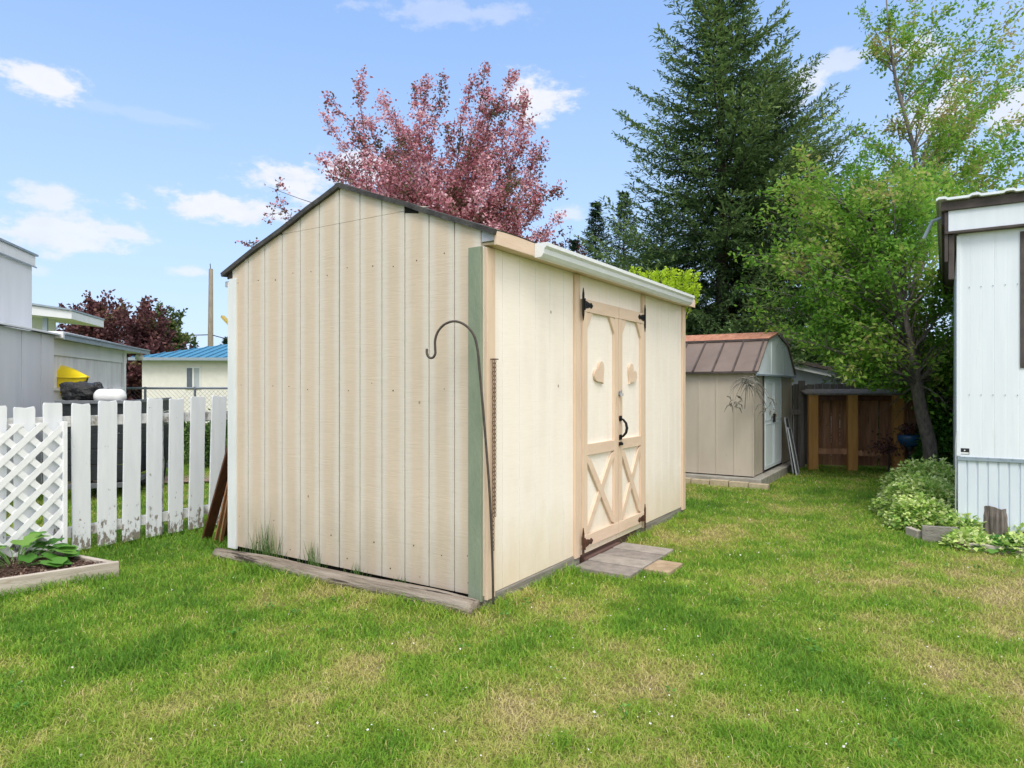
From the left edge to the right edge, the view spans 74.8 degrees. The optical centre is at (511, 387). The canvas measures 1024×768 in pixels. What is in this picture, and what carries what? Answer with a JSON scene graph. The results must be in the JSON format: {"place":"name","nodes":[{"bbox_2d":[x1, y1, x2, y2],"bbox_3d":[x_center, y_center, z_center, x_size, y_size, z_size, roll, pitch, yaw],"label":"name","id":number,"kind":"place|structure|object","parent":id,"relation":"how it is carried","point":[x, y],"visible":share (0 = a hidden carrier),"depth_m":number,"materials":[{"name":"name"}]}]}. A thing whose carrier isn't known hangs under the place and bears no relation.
{"place":"outdoors","nodes":[
{"label":"outdoors","id":0,"kind":"place"},
{"bbox_2d":[68,475,208,483],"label":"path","id":1,"kind":"structure","parent":0,"point":[166,480],"depth_m":9.65,"materials":[{"name":"grey concrete"}]},
{"bbox_2d":[128,344,227,422],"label":"blue roofed house","id":2,"kind":"structure","parent":0,"point":[206,366],"depth_m":25.11,"materials":[{"name":"beige paint"}]},
{"bbox_2d":[185,367,200,386],"bbox_3d":[-11.954,-0.350,25.115,0.560,0.840,0.028,0,0,-4],"label":"window","id":3,"kind":"structure","parent":2,"relation":"in","point":[192,374],"depth_m":25.11,"materials":[{"name":"white glass"}]},
{"bbox_2d":[0,423,1023,767],"bbox_3d":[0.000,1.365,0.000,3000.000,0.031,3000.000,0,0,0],"label":"ground","id":4,"kind":"structure","parent":0,"point":[592,613],"depth_m":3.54,"materials":[{"name":"green plant"}]},
{"bbox_2d":[0,238,38,330],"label":"tall pale home","id":5,"kind":"object","parent":4,"relation":"on","point":[17,263],"visible":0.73,"depth_m":9.38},
{"bbox_2d":[0,322,60,497],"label":"grey storage shed","id":6,"kind":"structure","parent":4,"relation":"on","point":[26,369],"depth_m":8.37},
{"bbox_2d":[0,550,118,595],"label":"garden bed","id":7,"kind":"object","parent":4,"relation":"on","point":[14,575],"visible":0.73,"depth_m":4.68,"materials":[{"name":"wood"}]},
{"bbox_2d":[0,531,79,567],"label":"leafy plant","id":8,"kind":"object","parent":7,"relation":"on","point":[54,560],"visible":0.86,"depth_m":4.92,"materials":[{"name":"green plant"}]},
{"bbox_2d":[32,303,104,330],"bbox_3d":[-12.930,-0.525,17.791,3.020,3.750,2.550,0,0,-15],"label":"grey porch canopy","id":9,"kind":"object","parent":4,"relation":"on","point":[46,317],"visible":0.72,"depth_m":17.37,"materials":[{"name":"white metal"}]},
{"bbox_2d":[33,331,149,448],"bbox_3d":[-8.414,0.290,10.973,3.450,2.120,4.510,0,0,-15],"label":"pale annex","id":10,"kind":"object","parent":4,"relation":"on","point":[103,362],"visible":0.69,"depth_m":10.85,"materials":[{"name":"plastic"}]},
{"bbox_2d":[56,289,133,343],"bbox_3d":[-18.539,-1.507,30.254,5.463,5.713,4.347,0,0,30],"label":"purple leaf tree","id":11,"kind":"object","parent":4,"relation":"on","point":[94,308],"visible":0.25,"depth_m":29.57,"materials":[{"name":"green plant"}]},
{"bbox_2d":[54,397,170,488],"bbox_3d":[-5.383,0.754,9.200,1.030,1.187,2.355,0,0,-15],"label":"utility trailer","id":12,"kind":"object","parent":4,"relation":"on","point":[66,408],"visible":0.25,"depth_m":8.17,"materials":[{"name":"metal"}]},
{"bbox_2d":[57,365,88,396],"bbox_3d":[-7.413,-0.241,9.985,3.069,0.903,0.736,0,0,19],"label":"kayak","id":13,"kind":"object","parent":12,"relation":"on","point":[66,374],"visible":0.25,"depth_m":9.46,"materials":[{"name":"yellow plastic"}]},
{"bbox_2d":[59,381,103,400],"bbox_3d":[-5.355,0.049,8.358,0.478,0.262,0.385,0,0,0],"label":"plastic bag","id":14,"kind":"object","parent":12,"relation":"on","point":[77,391],"visible":0.69,"depth_m":8.21,"materials":[{"name":"black plastic"}]},
{"bbox_2d":[93,386,126,399],"bbox_3d":[-4.948,0.100,8.250,0.380,0.219,0.190,0,0,0],"label":"white tank","id":15,"kind":"object","parent":12,"relation":"on","point":[109,393],"visible":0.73,"depth_m":8.17,"materials":[{"name":"white plastic"}]},
{"bbox_2d":[0,395,227,559],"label":"picket fence","id":16,"kind":"object","parent":4,"relation":"on","point":[107,420],"visible":0.4,"depth_m":5.80,"materials":[{"name":"paint"}]},
{"bbox_2d":[0,421,67,560],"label":"lattice panel","id":17,"kind":"object","parent":16,"relation":"attached to","point":[62,463],"visible":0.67,"depth_m":5.17,"materials":[{"name":"white wood"}]},
{"bbox_2d":[115,341,141,399],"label":"purple leaf tree","id":18,"kind":"object","parent":4,"relation":"on","point":[134,377],"visible":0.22,"depth_m":26.95,"materials":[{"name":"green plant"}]},
{"bbox_2d":[95,295,192,398],"bbox_3d":[-15.816,-1.325,29.003,3.842,5.350,4.204,0,0,0],"label":"purple leaf tree","id":19,"kind":"object","parent":4,"relation":"on","point":[142,330],"visible":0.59,"depth_m":28.50,"materials":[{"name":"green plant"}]},
{"bbox_2d":[153,301,198,352],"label":"young green tree","id":20,"kind":"object","parent":4,"relation":"on","point":[175,324],"visible":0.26,"depth_m":31.04,"materials":[{"name":"green plant"}]},
{"bbox_2d":[126,387,227,436],"bbox_3d":[-4.828,0.670,13.096,5.504,1.360,0.048,0,0,-2],"label":"chain link fence","id":21,"kind":"object","parent":4,"relation":"on","point":[146,388],"visible":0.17,"depth_m":13.03,"materials":[{"name":"metal"}]},
{"bbox_2d":[164,421,209,463],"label":"bush","id":22,"kind":"object","parent":4,"relation":"on","point":[186,444],"visible":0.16,"depth_m":12.05,"materials":[{"name":"green plant"}]},
{"bbox_2d":[187,408,227,467],"bbox_3d":[-5.035,0.827,11.603,0.980,1.136,1.042,0,0,17],"label":"bush","id":23,"kind":"object","parent":4,"relation":"on","point":[207,432],"visible":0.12,"depth_m":11.45,"materials":[{"name":"green plant"}]},
{"bbox_2d":[208,264,212,346],"bbox_3d":[-15.295,-2.461,34.000,0.300,7.621,0.300,0,0,0],"label":"utility pole","id":24,"kind":"object","parent":4,"relation":"on","point":[210,315],"visible":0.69,"depth_m":33.91,"materials":[{"name":"brown wood"}]},
{"bbox_2d":[202,444,227,537],"bbox_3d":[-2.499,0.860,5.753,0.091,0.998,0.673,0,0,-45],"label":"leaning board","id":25,"kind":"object","parent":4,"relation":"on","point":[215,506],"visible":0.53,"depth_m":5.79,"materials":[{"name":"brown wood"}]},
{"bbox_2d":[214,479,227,540],"bbox_3d":[-2.441,0.930,5.715,0.032,0.850,0.527,0,0,-41],"label":"leaning board","id":26,"kind":"object","parent":4,"relation":"on","point":[220,520],"visible":0.46,"depth_m":5.78,"materials":[{"name":"brown wood"}]},
{"bbox_2d":[219,494,227,542],"bbox_3d":[-2.405,0.990,5.668,0.032,0.730,0.442,0,0,-38],"label":"leaning board","id":27,"kind":"object","parent":4,"relation":"on","point":[225,516],"visible":0.48,"depth_m":5.74,"materials":[{"name":"brown wood"}]},
{"bbox_2d":[222,337,227,344],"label":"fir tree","id":28,"kind":"object","parent":4,"relation":"on","point":[224,341],"visible":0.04,"depth_m":59.73,"materials":[{"name":"green plant"}]},
{"bbox_2d":[224,517,227,536],"bbox_3d":[-2.385,0.900,5.846,0.091,0.918,0.570,0,0,-42],"label":"leaning board","id":29,"kind":"object","parent":4,"relation":"on","point":[226,532],"visible":0.03,"depth_m":5.97,"materials":[{"name":"wood"}]},
{"bbox_2d":[241,515,287,557],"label":"grass tuft","id":30,"kind":"object","parent":4,"relation":"on","point":[267,547],"visible":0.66,"depth_m":5.14,"materials":[{"name":"green plant"}]},
{"bbox_2d":[297,540,327,567],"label":"grass tuft","id":31,"kind":"object","parent":4,"relation":"on","point":[310,554],"visible":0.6,"depth_m":4.84,"materials":[{"name":"green plant"}]},
{"bbox_2d":[212,548,480,616],"bbox_3d":[-1.281,1.321,4.670,2.533,0.131,0.139,0,0,33],"label":"wooden plank","id":32,"kind":"object","parent":4,"relation":"on","point":[461,603],"visible":0.79,"depth_m":4.46,"materials":[{"name":"grey wood"}]},
{"bbox_2d":[343,562,371,576],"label":"grass tuft","id":33,"kind":"object","parent":4,"relation":"on","point":[355,571],"visible":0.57,"depth_m":4.61,"materials":[{"name":"green plant"}]},
{"bbox_2d":[235,60,569,247],"bbox_3d":[-1.646,-1.914,10.577,5.113,6.542,3.225,0,0,0],"label":"blossoming tree","id":34,"kind":"object","parent":4,"relation":"on","point":[458,195],"visible":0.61,"depth_m":10.22,"materials":[{"name":"pink plant"}]},
{"bbox_2d":[220,183,695,606],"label":"garden shed","id":35,"kind":"structure","parent":4,"relation":"on","point":[355,427],"depth_m":4.75,"materials":[{"name":"beige wood"}]},
{"bbox_2d":[490,358,498,550],"bbox_3d":[-0.111,0.414,4.117,0.043,1.183,0.044,0,0,42],"label":"hanging chain","id":36,"kind":"object","parent":35,"relation":"hanging from","point":[494,437],"visible":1,"depth_m":4.11,"materials":[{"name":"metal"}]},
{"bbox_2d":[580,288,618,560],"bbox_3d":[0.706,0.283,5.402,0.061,2.085,0.681,0,0,33],"label":"door","id":37,"kind":"structure","parent":35,"relation":"in","point":[599,524],"depth_m":5.39,"materials":[{"name":"beige wood"}]},
{"bbox_2d":[616,306,645,538],"bbox_3d":[1.076,0.283,5.921,0.119,2.085,0.611,0,0,33],"label":"door","id":38,"kind":"structure","parent":35,"relation":"in","point":[631,324],"depth_m":5.94,"materials":[{"name":"beige wood"}]},
{"bbox_2d":[426,320,494,606],"bbox_3d":[-0.315,0.485,4.027,0.418,1.772,0.140,0,0,0],"label":"shepherd hook","id":39,"kind":"object","parent":4,"relation":"on","point":[484,423],"visible":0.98,"depth_m":4.01,"materials":[{"name":"metal"}]},
{"bbox_2d":[552,219,586,255],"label":"sparse tree","id":40,"kind":"object","parent":4,"relation":"on","point":[562,245],"visible":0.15,"depth_m":19.91,"materials":[{"name":"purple plant"}]},
{"bbox_2d":[568,238,579,253],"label":"fir tree","id":41,"kind":"object","parent":4,"relation":"on","point":[573,248],"visible":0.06,"depth_m":37.83,"materials":[{"name":"green plant"}]},
{"bbox_2d":[578,201,617,262],"bbox_3d":[4.331,-3.774,34.076,6.564,11.387,6.718,0,0,0],"label":"fir tree","id":42,"kind":"object","parent":4,"relation":"on","point":[593,218],"visible":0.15,"depth_m":33.81,"materials":[{"name":"green plant"}]},
{"bbox_2d":[574,560,640,578],"bbox_3d":[0.707,1.358,4.966,0.446,0.044,0.218,0,0,33],"label":"paver","id":43,"kind":"object","parent":4,"relation":"on","point":[594,567],"visible":0.65,"depth_m":4.93,"materials":[{"name":"grey concrete"}]},
{"bbox_2d":[590,189,649,270],"bbox_3d":[5.695,-3.873,31.981,6.830,11.048,7.032,0,0,0],"label":"fir tree","id":44,"kind":"object","parent":4,"relation":"on","point":[623,248],"visible":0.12,"depth_m":31.80,"materials":[{"name":"green plant"}]},
{"bbox_2d":[588,554,652,571],"bbox_3d":[0.833,1.356,5.161,0.446,0.048,0.218,0,0,33],"label":"paver","id":45,"kind":"object","parent":4,"relation":"on","point":[624,561],"visible":0.59,"depth_m":5.13,"materials":[{"name":"grey concrete"}]},
{"bbox_2d":[601,548,662,562],"bbox_3d":[0.959,1.358,5.356,0.446,0.044,0.218,0,0,33],"label":"paver","id":46,"kind":"object","parent":4,"relation":"on","point":[635,555],"visible":0.58,"depth_m":5.35,"materials":[{"name":"grey concrete"}]},
{"bbox_2d":[613,542,672,557],"bbox_3d":[1.085,1.356,5.551,0.446,0.048,0.218,0,0,33],"label":"paver","id":47,"kind":"object","parent":4,"relation":"on","point":[644,548],"visible":0.62,"depth_m":5.53,"materials":[{"name":"grey concrete"}]},
{"bbox_2d":[643,560,682,575],"bbox_3d":[1.135,1.359,5.025,0.195,0.042,0.310,0,0,33],"label":"paver","id":48,"kind":"object","parent":4,"relation":"on","point":[664,566],"visible":0.69,"depth_m":5.00,"materials":[{"name":"beige concrete"}]},
{"bbox_2d":[629,266,701,318],"bbox_3d":[2.023,-0.150,8.894,1.041,3.000,0.614,0,0,0],"label":"lime shrub","id":49,"kind":"object","parent":4,"relation":"on","point":[672,282],"visible":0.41,"depth_m":8.89,"materials":[{"name":"green plant"}]},
{"bbox_2d":[619,196,714,331],"bbox_3d":[4.167,-1.856,19.407,5.102,7.331,5.023,0,0,35],"label":"spruce tree","id":50,"kind":"object","parent":4,"relation":"on","point":[656,225],"visible":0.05,"depth_m":19.29,"materials":[{"name":"green plant"}]},
{"bbox_2d":[686,477,691,483],"bbox_3d":[2.438,1.335,9.570,0.250,0.091,0.095,0,0,33],"label":"brick","id":51,"kind":"object","parent":4,"relation":"on","point":[688,480],"visible":0.29,"depth_m":9.48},
{"bbox_2d":[691,478,709,485],"bbox_3d":[2.658,1.337,9.428,0.250,0.085,0.095,0,0,33],"label":"brick","id":52,"kind":"object","parent":4,"relation":"on","point":[699,481],"visible":0.8,"depth_m":9.40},
{"bbox_2d":[574,0,848,381],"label":"spruce tree","id":53,"kind":"object","parent":4,"relation":"on","point":[721,64],"visible":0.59,"depth_m":15.66,"materials":[{"name":"green plant"}]},
{"bbox_2d":[710,479,729,486],"bbox_3d":[2.878,1.331,9.285,0.250,0.097,0.095,0,0,33],"label":"brick","id":54,"kind":"object","parent":4,"relation":"on","point":[719,482],"visible":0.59,"depth_m":9.24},
{"bbox_2d":[729,481,748,488],"bbox_3d":[3.098,1.335,9.143,0.250,0.091,0.095,0,0,33],"label":"brick","id":55,"kind":"object","parent":4,"relation":"on","point":[732,484],"visible":0.62,"depth_m":9.10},
{"bbox_2d":[686,332,798,483],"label":"metal shed","id":56,"kind":"structure","parent":4,"relation":"on","point":[745,445],"depth_m":9.59,"materials":[{"name":"metal"}]},
{"bbox_2d":[725,375,776,419],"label":"dried hanging plant","id":57,"kind":"object","parent":56,"relation":"hanging from","point":[748,382],"visible":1,"depth_m":8.96,"materials":[{"name":"beige plant"}]},
{"bbox_2d":[764,376,781,469],"bbox_3d":[3.976,0.520,10.199,0.030,1.360,1.194,0,0,33],"label":"door","id":58,"kind":"structure","parent":56,"relation":"in","point":[773,385],"depth_m":10.13,"materials":[{"name":"white metal"}]},
{"bbox_2d":[749,483,768,489],"bbox_3d":[3.318,1.337,9.001,0.250,0.085,0.095,0,0,33],"label":"brick","id":59,"kind":"object","parent":4,"relation":"on","point":[758,485],"visible":0.76,"depth_m":8.96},
{"bbox_2d":[784,417,794,473],"bbox_3d":[4.415,0.913,10.616,0.181,0.881,0.449,0,0,33],"label":"window screen","id":60,"kind":"object","parent":4,"relation":"on","point":[787,422],"depth_m":10.54,"materials":[{"name":"metal"}]},
{"bbox_2d":[664,48,916,362],"bbox_3d":[6.682,-3.276,17.484,7.912,10.787,8.118,0,0,33],"label":"spruce tree","id":61,"kind":"object","parent":4,"relation":"on","point":[791,115],"visible":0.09,"depth_m":16.86,"materials":[{"name":"green plant"}]},
{"bbox_2d":[787,427,799,474],"bbox_3d":[4.387,0.989,10.439,0.174,0.730,0.390,0,0,33],"label":"window screen","id":62,"kind":"object","parent":4,"relation":"on","point":[793,450],"depth_m":10.43,"materials":[{"name":"metal"}]},
{"bbox_2d":[774,304,857,365],"bbox_3d":[6.603,-0.219,14.863,3.480,3.287,3.273,0,0,-31],"label":"hedge bush","id":63,"kind":"object","parent":4,"relation":"on","point":[810,355],"visible":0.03,"depth_m":14.63,"materials":[{"name":"green plant"}]},
{"bbox_2d":[727,135,970,462],"bbox_3d":[5.444,-1.246,10.038,4.337,5.312,3.376,0,0,0],"label":"leafy fruit tree","id":64,"kind":"object","parent":4,"relation":"on","point":[870,291],"visible":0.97,"depth_m":9.60,"materials":[{"name":"green plant"}]},
{"bbox_2d":[792,359,907,437],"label":"white outbuilding","id":65,"kind":"structure","parent":4,"relation":"on","point":[813,373],"depth_m":13.08,"materials":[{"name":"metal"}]},
{"bbox_2d":[800,389,909,470],"bbox_3d":[5.689,0.739,11.080,1.700,1.422,0.520,0,0,11],"label":"wood rack","id":66,"kind":"object","parent":4,"relation":"on","point":[851,398],"visible":0.7,"depth_m":10.92,"materials":[{"name":"brown wood"}]},
{"bbox_2d":[790,381,951,467],"bbox_3d":[7.802,0.644,10.865,7.549,1.511,0.234,0,0,11],"label":"wooden fence","id":67,"kind":"object","parent":4,"relation":"on","point":[831,424],"visible":0.23,"depth_m":11.35,"materials":[{"name":"brown wood"}]},
{"bbox_2d":[862,430,912,471],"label":"red leaved shrub","id":68,"kind":"object","parent":4,"relation":"on","point":[887,446],"visible":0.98,"depth_m":10.71,"materials":[{"name":"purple plant"}]},
{"bbox_2d":[878,399,907,457],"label":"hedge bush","id":69,"kind":"object","parent":4,"relation":"on","point":[878,428],"visible":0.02,"depth_m":12.18,"materials":[{"name":"green plant"}]},
{"bbox_2d":[893,423,920,471],"bbox_3d":[6.305,0.955,10.619,0.438,0.790,0.472,0,0,-25],"label":"blue pot","id":70,"kind":"object","parent":4,"relation":"on","point":[910,440],"visible":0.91,"depth_m":10.56,"materials":[{"name":"ceramic"}]},
{"bbox_2d":[868,472,957,525],"bbox_3d":[4.309,1.140,6.986,0.928,0.506,1.152,0,0,0],"label":"variegated plant","id":71,"kind":"object","parent":4,"relation":"on","point":[931,487],"visible":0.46,"depth_m":6.90,"materials":[{"name":"green plant"}]},
{"bbox_2d":[906,527,920,539],"bbox_3d":[3.662,1.330,6.107,0.050,0.080,0.185,0,0,2],"label":"edging board","id":72,"kind":"object","parent":4,"relation":"on","point":[914,532],"visible":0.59,"depth_m":6.08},
{"bbox_2d":[873,454,954,497],"bbox_3d":[4.858,1.092,7.754,1.057,0.615,1.574,0,0,0],"label":"variegated plant","id":73,"kind":"object","parent":4,"relation":"on","point":[945,473],"visible":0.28,"depth_m":7.76,"materials":[{"name":"green plant"}]},
{"bbox_2d":[881,490,957,529],"bbox_3d":[3.984,1.197,6.470,0.773,0.380,0.631,0,0,0],"label":"variegated plant","id":74,"kind":"object","parent":4,"relation":"on","point":[908,512],"visible":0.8,"depth_m":6.37,"materials":[{"name":"green plant"}]},
{"bbox_2d":[823,0,1023,342],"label":"slender tree","id":75,"kind":"object","parent":4,"relation":"on","point":[951,131],"visible":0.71,"depth_m":12.53,"materials":[{"name":"green plant"}]},
{"bbox_2d":[910,391,952,471],"bbox_3d":[6.676,0.726,10.300,1.077,1.383,1.035,0,0,0],"label":"hedge bush","id":76,"kind":"object","parent":4,"relation":"on","point":[945,443],"visible":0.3,"depth_m":10.21,"materials":[{"name":"green plant"}]},
{"bbox_2d":[921,525,958,542],"bbox_3d":[3.775,1.300,5.914,0.277,0.140,0.050,0,0,21],"label":"edging board","id":77,"kind":"object","parent":4,"relation":"on","point":[931,533],"visible":0.62,"depth_m":5.91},
{"bbox_2d":[955,542,964,550],"bbox_3d":[3.768,1.335,5.631,0.068,0.070,0.060,0,0,42],"label":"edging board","id":78,"kind":"object","parent":4,"relation":"on","point":[961,544],"visible":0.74,"depth_m":5.61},
{"bbox_2d":[935,508,986,533],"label":"variegated plant","id":79,"kind":"object","parent":4,"relation":"on","point":[954,521],"visible":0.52,"depth_m":6.07,"materials":[{"name":"green plant"}]},
{"bbox_2d":[938,527,996,553],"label":"variegated plant","id":80,"kind":"object","parent":4,"relation":"on","point":[961,535],"visible":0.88,"depth_m":5.65,"materials":[{"name":"green plant"}]},
{"bbox_2d":[922,187,1023,533],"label":"white mobile home","id":81,"kind":"object","parent":4,"relation":"on","point":[981,249],"visible":0.95,"depth_m":6.03,"materials":[{"name":"metal"}]},
{"bbox_2d":[1020,231,1023,367],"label":"window","id":82,"kind":"structure","parent":81,"relation":"in","point":[1021,232],"depth_m":5.89,"materials":[{"name":"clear glass"}]},
{"bbox_2d":[983,506,1007,540],"bbox_3d":[4.401,1.223,6.119,0.337,0.315,0.336,0,0,0],"label":"tree stump","id":83,"kind":"object","parent":4,"relation":"on","point":[995,518],"visible":0.3,"depth_m":5.98,"materials":[{"name":"grey wood"}]},
{"bbox_2d":[967,542,1023,555],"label":"edging board","id":84,"kind":"object","parent":4,"relation":"on","point":[990,546],"visible":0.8,"depth_m":5.50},
{"bbox_2d":[973,534,1023,553],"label":"leafy plant","id":85,"kind":"object","parent":4,"relation":"on","point":[996,536],"visible":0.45,"depth_m":5.51,"materials":[{"name":"green plant"}]},
{"bbox_2d":[986,531,1023,557],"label":"variegated plant","id":86,"kind":"object","parent":4,"relation":"on","point":[1013,535],"visible":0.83,"depth_m":5.47,"materials":[{"name":"green plant"}]},
{"bbox_2d":[1005,522,1023,537],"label":"variegated plant","id":87,"kind":"object","parent":4,"relation":"on","point":[1018,527],"visible":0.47,"depth_m":5.89,"materials":[{"name":"green plant"}]},
{"bbox_2d":[0,0,1023,347],"label":"sky","id":88,"kind":"structure","parent":0,"point":[141,140],"materials":[{"name":"blue"}]},
{"bbox_2d":[819,322,923,459],"bbox_3d":[7.256,-0.076,13.173,2.824,2.971,2.946,0,0,0],"label":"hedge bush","id":89,"kind":"object","parent":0,"point":[843,382],"visible":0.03,"depth_m":12.86,"materials":[{"name":"green plant"}]}
]}

